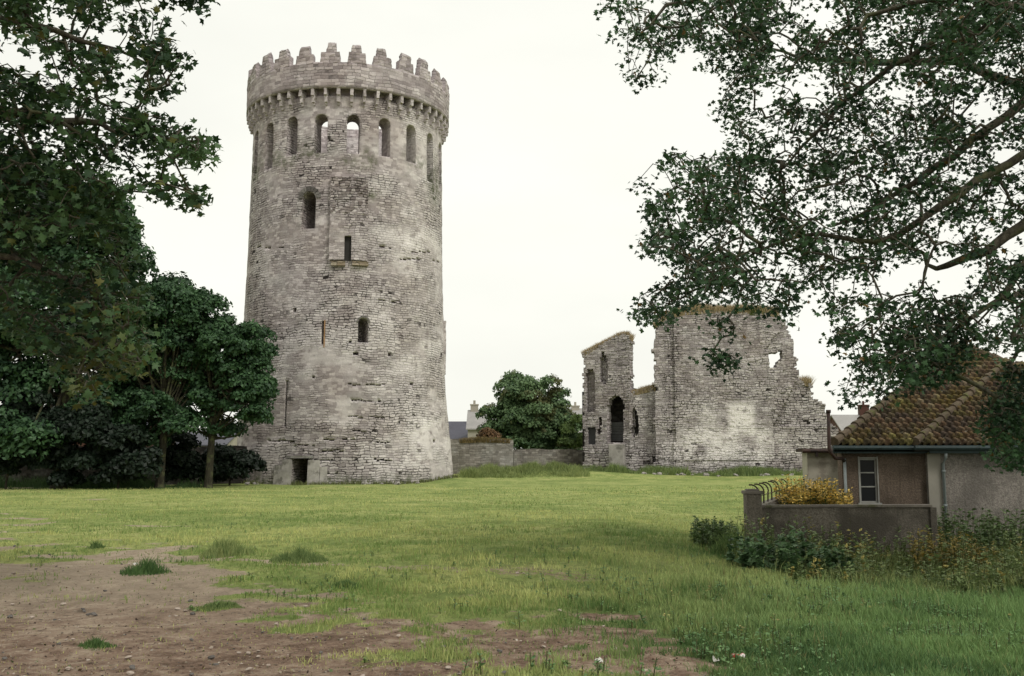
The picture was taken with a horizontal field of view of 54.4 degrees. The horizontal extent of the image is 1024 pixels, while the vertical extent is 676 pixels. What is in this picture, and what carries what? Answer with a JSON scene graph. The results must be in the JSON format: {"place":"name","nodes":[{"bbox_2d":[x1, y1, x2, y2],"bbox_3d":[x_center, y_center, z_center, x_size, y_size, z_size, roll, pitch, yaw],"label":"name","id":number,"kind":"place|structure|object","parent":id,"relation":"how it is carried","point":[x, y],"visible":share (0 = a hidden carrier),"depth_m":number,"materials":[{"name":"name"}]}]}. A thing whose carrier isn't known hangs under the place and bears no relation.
{"place":"outdoors","nodes":[
{"label":"outdoors","id":0,"kind":"place"},
{"bbox_2d":[0,474,203,488],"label":"long grass","id":1,"kind":"structure","parent":0,"point":[37,483],"depth_m":59.07,"materials":[{"name":"green plant"}]},
{"bbox_2d":[241,473,457,484],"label":"long grass","id":2,"kind":"structure","parent":0,"point":[360,481],"depth_m":67.44,"materials":[{"name":"green plant"}]},
{"bbox_2d":[0,471,1023,675],"bbox_3d":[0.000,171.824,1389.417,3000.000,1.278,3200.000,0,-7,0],"label":"ground","id":3,"kind":"structure","parent":0,"point":[127,616],"depth_m":13.77,"materials":[{"name":"brown soil"}]},
{"bbox_2d":[0,386,81,489],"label":"thicket","id":4,"kind":"object","parent":3,"relation":"on","point":[10,467],"visible":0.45,"depth_m":56.01,"materials":[{"name":"green plant"}]},
{"bbox_2d":[0,152,83,456],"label":"sycamore tree","id":5,"kind":"object","parent":3,"relation":"on","point":[7,366],"visible":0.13,"depth_m":56.28,"materials":[{"name":"green plant"}]},
{"bbox_2d":[6,400,121,488],"bbox_3d":[-25.431,6.211,56.354,7.069,5.478,3.360,0,-7,0],"label":"thicket","id":6,"kind":"object","parent":3,"relation":"on","point":[88,425],"visible":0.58,"depth_m":55.76,"materials":[{"name":"green plant"}]},
{"bbox_2d":[0,168,138,488],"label":"sycamore tree","id":7,"kind":"object","parent":3,"relation":"on","point":[36,378],"visible":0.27,"depth_m":57.11,"materials":[{"name":"green plant"}]},
{"bbox_2d":[85,541,105,549],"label":"weed clump","id":8,"kind":"object","parent":3,"relation":"on","point":[95,545],"visible":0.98,"depth_m":18.43,"materials":[{"name":"green plant"}]},
{"bbox_2d":[78,634,116,650],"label":"weed clump","id":9,"kind":"object","parent":3,"relation":"on","point":[94,643],"visible":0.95,"depth_m":9.07,"materials":[{"name":"green plant"}]},
{"bbox_2d":[0,0,222,410],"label":"maple tree","id":10,"kind":"object","parent":3,"relation":"on","point":[83,210],"visible":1,"depth_m":12.19,"materials":[{"name":"green plant"}]},
{"bbox_2d":[66,422,164,488],"bbox_3d":[-22.808,6.945,57.130,5.871,4.202,3.394,0,-7,0],"label":"thicket","id":11,"kind":"object","parent":3,"relation":"on","point":[126,460],"visible":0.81,"depth_m":56.15,"materials":[{"name":"green plant"}]},
{"bbox_2d":[52,214,195,450],"bbox_3d":[-24.274,0.494,62.246,7.724,18.253,10.074,-6,-9,40],"label":"sycamore tree","id":12,"kind":"object","parent":3,"relation":"on","point":[145,266],"visible":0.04,"depth_m":62.42,"materials":[{"name":"green plant"}]},
{"bbox_2d":[1,445,246,484],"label":"shaded wall","id":13,"kind":"structure","parent":3,"relation":"on","point":[26,473],"depth_m":68.33,"materials":[{"name":"stone"}]},
{"bbox_2d":[120,555,171,576],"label":"weed clump","id":14,"kind":"object","parent":3,"relation":"on","point":[149,567],"visible":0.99,"depth_m":14.59,"materials":[{"name":"green plant"}]},
{"bbox_2d":[101,279,232,487],"bbox_3d":[-20.730,2.775,59.569,7.936,13.057,6.238,0,-7,0],"label":"sycamore tree","id":15,"kind":"object","parent":3,"relation":"on","point":[162,407],"visible":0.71,"depth_m":58.64,"materials":[{"name":"green plant"}]},
{"bbox_2d":[151,431,223,482],"bbox_3d":[-21.405,7.861,64.334,5.641,4.143,3.036,0,-7,0],"label":"thicket","id":16,"kind":"object","parent":3,"relation":"on","point":[184,461],"visible":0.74,"depth_m":63.62,"materials":[{"name":"green plant"}]},
{"bbox_2d":[177,432,236,446],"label":"grey house","id":17,"kind":"structure","parent":3,"relation":"on","point":[228,441],"depth_m":107.11,"materials":[{"name":"stone"}]},
{"bbox_2d":[190,599,244,611],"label":"weed clump","id":18,"kind":"object","parent":3,"relation":"on","point":[229,604],"visible":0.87,"depth_m":11.53,"materials":[{"name":"green plant"}]},
{"bbox_2d":[168,302,279,487],"bbox_3d":[-17.863,3.567,60.233,7.955,11.723,6.041,0,-7,0],"label":"sycamore tree","id":19,"kind":"object","parent":3,"relation":"on","point":[237,379],"visible":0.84,"depth_m":59.22,"materials":[{"name":"green plant"}]},
{"bbox_2d":[199,532,254,558],"bbox_3d":[-4.954,3.583,17.302,0.987,0.478,0.986,0,-7,0],"label":"weed clump","id":20,"kind":"object","parent":3,"relation":"on","point":[228,548],"visible":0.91,"depth_m":17.16,"materials":[{"name":"green plant"}]},
{"bbox_2d":[197,442,267,484],"bbox_3d":[-18.504,8.479,65.529,4.815,3.244,3.330,0,-7,0],"label":"thicket","id":21,"kind":"object","parent":3,"relation":"on","point":[232,462],"visible":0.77,"depth_m":64.70,"materials":[{"name":"green plant"}]},
{"bbox_2d":[269,545,328,563],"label":"weed clump","id":22,"kind":"object","parent":3,"relation":"on","point":[302,555],"visible":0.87,"depth_m":16.15,"materials":[{"name":"green plant"}]},
{"bbox_2d":[326,578,360,589],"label":"weed clump","id":23,"kind":"object","parent":3,"relation":"on","point":[345,584],"visible":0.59,"depth_m":13.24,"materials":[{"name":"green plant"}]},
{"bbox_2d":[237,42,452,484],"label":"castle tower","id":24,"kind":"structure","parent":3,"relation":"on","point":[344,292],"depth_m":70.85,"materials":[{"name":"stone"}]},
{"bbox_2d":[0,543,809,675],"bbox_3d":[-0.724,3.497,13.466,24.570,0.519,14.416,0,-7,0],"label":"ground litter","id":25,"kind":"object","parent":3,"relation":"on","point":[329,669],"visible":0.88,"depth_m":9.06,"materials":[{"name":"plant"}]},
{"bbox_2d":[0,512,837,675],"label":"lawn weeds","id":26,"kind":"object","parent":3,"relation":"on","point":[344,597],"visible":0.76,"depth_m":12.93,"materials":[{"name":"green plant"}]},
{"bbox_2d":[448,421,467,438],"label":"slate shed","id":27,"kind":"structure","parent":3,"relation":"on","point":[457,430],"depth_m":123.67,"materials":[{"name":"grey stone"}]},
{"bbox_2d":[466,400,495,437],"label":"cottage","id":28,"kind":"structure","parent":3,"relation":"on","point":[472,423],"depth_m":116.25,"materials":[{"name":"paint"}]},
{"bbox_2d":[450,438,512,473],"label":"boundary wall","id":29,"kind":"structure","parent":3,"relation":"on","point":[470,454],"depth_m":91.38,"materials":[{"name":"stone"}]},
{"bbox_2d":[459,436,510,442],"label":"dry grass","id":30,"kind":"structure","parent":29,"relation":"on","point":[477,439],"depth_m":91.43,"materials":[{"name":"brown plant"}]},
{"bbox_2d":[476,427,501,438],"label":"rusty shrub","id":31,"kind":"object","parent":3,"relation":"on","point":[487,432],"visible":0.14,"depth_m":95.27,"materials":[{"name":"brown plant"}]},
{"bbox_2d":[0,485,1023,675],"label":"lawn grass","id":32,"kind":"structure","parent":3,"relation":"on","point":[847,638],"depth_m":12.85,"materials":[{"name":"green plant"}]},
{"bbox_2d":[457,459,592,477],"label":"long grass","id":33,"kind":"structure","parent":3,"relation":"on","point":[533,469],"depth_m":83.27,"materials":[{"name":"green plant"}]},
{"bbox_2d":[475,369,582,449],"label":"bushy tree","id":34,"kind":"object","parent":3,"relation":"on","point":[523,415],"visible":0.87,"depth_m":101.13,"materials":[{"name":"green plant"}]},
{"bbox_2d":[513,449,582,467],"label":"boundary wall","id":35,"kind":"structure","parent":3,"relation":"on","point":[564,456],"depth_m":94.69,"materials":[{"name":"stone"}]},
{"bbox_2d":[556,414,581,449],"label":"light shrub","id":36,"kind":"object","parent":3,"relation":"on","point":[569,427],"visible":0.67,"depth_m":98.30,"materials":[{"name":"green plant"}]},
{"bbox_2d":[570,402,582,447],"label":"cottage","id":37,"kind":"structure","parent":3,"relation":"on","point":[576,408],"depth_m":125.92,"materials":[{"name":"paint"}]},
{"bbox_2d":[582,311,838,473],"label":"ruined gatehouse","id":38,"kind":"object","parent":3,"relation":"on","point":[759,411],"visible":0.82,"depth_m":89.59,"materials":[{"name":"stone"}]},
{"bbox_2d":[581,330,634,355],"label":"dry grass","id":39,"kind":"structure","parent":38,"relation":"on","point":[631,338],"depth_m":93.15,"materials":[{"name":"beige plant"}]},
{"bbox_2d":[630,383,656,395],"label":"dry grass","id":40,"kind":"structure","parent":38,"relation":"on","point":[644,389],"depth_m":91.04,"materials":[{"name":"brown plant"}]},
{"bbox_2d":[653,302,780,328],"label":"dry grass","id":41,"kind":"structure","parent":38,"relation":"on","point":[717,308],"depth_m":90.32,"materials":[{"name":"plant"}]},
{"bbox_2d":[747,304,766,315],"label":"dry grass","id":42,"kind":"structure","parent":38,"relation":"on","point":[752,312],"depth_m":89.81,"materials":[{"name":"brown plant"}]},
{"bbox_2d":[798,375,815,386],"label":"dry grass","id":43,"kind":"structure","parent":38,"relation":"on","point":[807,380],"depth_m":89.05,"materials":[{"name":"beige plant"}]},
{"bbox_2d":[689,515,739,548],"bbox_3d":[4.273,4.116,20.924,0.982,0.689,2.236,0,-7,0],"label":"weed clump","id":44,"kind":"object","parent":3,"relation":"on","point":[705,534],"visible":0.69,"depth_m":20.58,"materials":[{"name":"green plant"}]},
{"bbox_2d":[708,523,747,556],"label":"weed clump","id":45,"kind":"object","parent":3,"relation":"on","point":[719,546],"visible":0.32,"depth_m":19.07,"materials":[{"name":"green plant"}]},
{"bbox_2d":[453,545,1023,675],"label":"clover weeds","id":46,"kind":"object","parent":3,"relation":"on","point":[787,640],"visible":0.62,"depth_m":9.37,"materials":[{"name":"green plant"}]},
{"bbox_2d":[721,525,854,576],"bbox_3d":[4.683,3.672,16.927,2.066,0.958,1.979,4,-8,-30],"label":"dock clump","id":47,"kind":"object","parent":3,"relation":"on","point":[752,554],"visible":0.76,"depth_m":16.62,"materials":[{"name":"green plant"}]},
{"bbox_2d":[593,0,1023,475],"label":"maple tree","id":48,"kind":"object","parent":3,"relation":"on","point":[957,45],"visible":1,"depth_m":15.77,"materials":[{"name":"green plant"}]},
{"bbox_2d":[773,474,853,504],"bbox_3d":[6.875,4.005,22.661,1.800,1.842,2.183,0,-7,0],"label":"golden bush","id":49,"kind":"object","parent":3,"relation":"on","point":[811,495],"visible":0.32,"depth_m":22.46,"materials":[{"name":"yellow plant"}]},
{"bbox_2d":[796,448,838,500],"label":"outbuilding","id":50,"kind":"structure","parent":3,"relation":"on","point":[822,463],"depth_m":28.76,"materials":[{"name":"paint"}]},
{"bbox_2d":[741,489,937,556],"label":"garden wall","id":51,"kind":"structure","parent":3,"relation":"on","point":[883,520],"depth_m":19.83,"materials":[{"name":"concrete"}]},
{"bbox_2d":[749,479,787,502],"bbox_3d":[6.080,3.595,23.410,0.338,0.455,6.906,-3,-7,21],"label":"railing","id":52,"kind":"object","parent":51,"relation":"on","point":[767,493],"visible":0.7,"depth_m":21.91,"materials":[{"name":"metal"}]},
{"bbox_2d":[830,401,869,431],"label":"terrace house","id":53,"kind":"structure","parent":3,"relation":"on","point":[840,422],"depth_m":119.06,"materials":[{"name":"white brick"}]},
{"bbox_2d":[714,511,1023,596],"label":"weed bank","id":54,"kind":"structure","parent":3,"relation":"on","point":[870,548],"depth_m":17.18,"materials":[{"name":"green plant"}]},
{"bbox_2d":[826,341,1023,548],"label":"bungalow","id":55,"kind":"object","parent":3,"relation":"on","point":[918,447],"visible":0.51,"depth_m":23.75,"materials":[{"name":"brown tile"}]},
{"bbox_2d":[858,457,881,503],"bbox_3d":[8.513,3.417,23.781,0.555,1.160,0.160,0,-7,0],"label":"window","id":56,"kind":"structure","parent":55,"relation":"in","point":[868,481],"depth_m":23.81,"materials":[{"name":"white paint"}]},
{"bbox_2d":[907,525,995,573],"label":"yellow weeds","id":57,"kind":"object","parent":3,"relation":"on","point":[949,550],"visible":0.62,"depth_m":18.30,"materials":[{"name":"green plant"}]},
{"bbox_2d":[937,506,1023,558],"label":"dark weeds","id":58,"kind":"object","parent":3,"relation":"on","point":[994,532],"visible":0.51,"depth_m":20.76,"materials":[{"name":"green plant"}]},
{"bbox_2d":[0,0,1023,430],"label":"sky","id":59,"kind":"structure","parent":0,"point":[545,142],"materials":[{"name":"white"}]},
{"bbox_2d":[575,462,802,476],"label":"long grass","id":60,"kind":"structure","parent":0,"point":[744,470],"depth_m":86.51,"materials":[{"name":"green plant"}]},
{"bbox_2d":[397,536,1023,675],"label":"lush grass","id":61,"kind":"structure","parent":0,"point":[881,670],"depth_m":9.13,"materials":[{"name":"green plant"}]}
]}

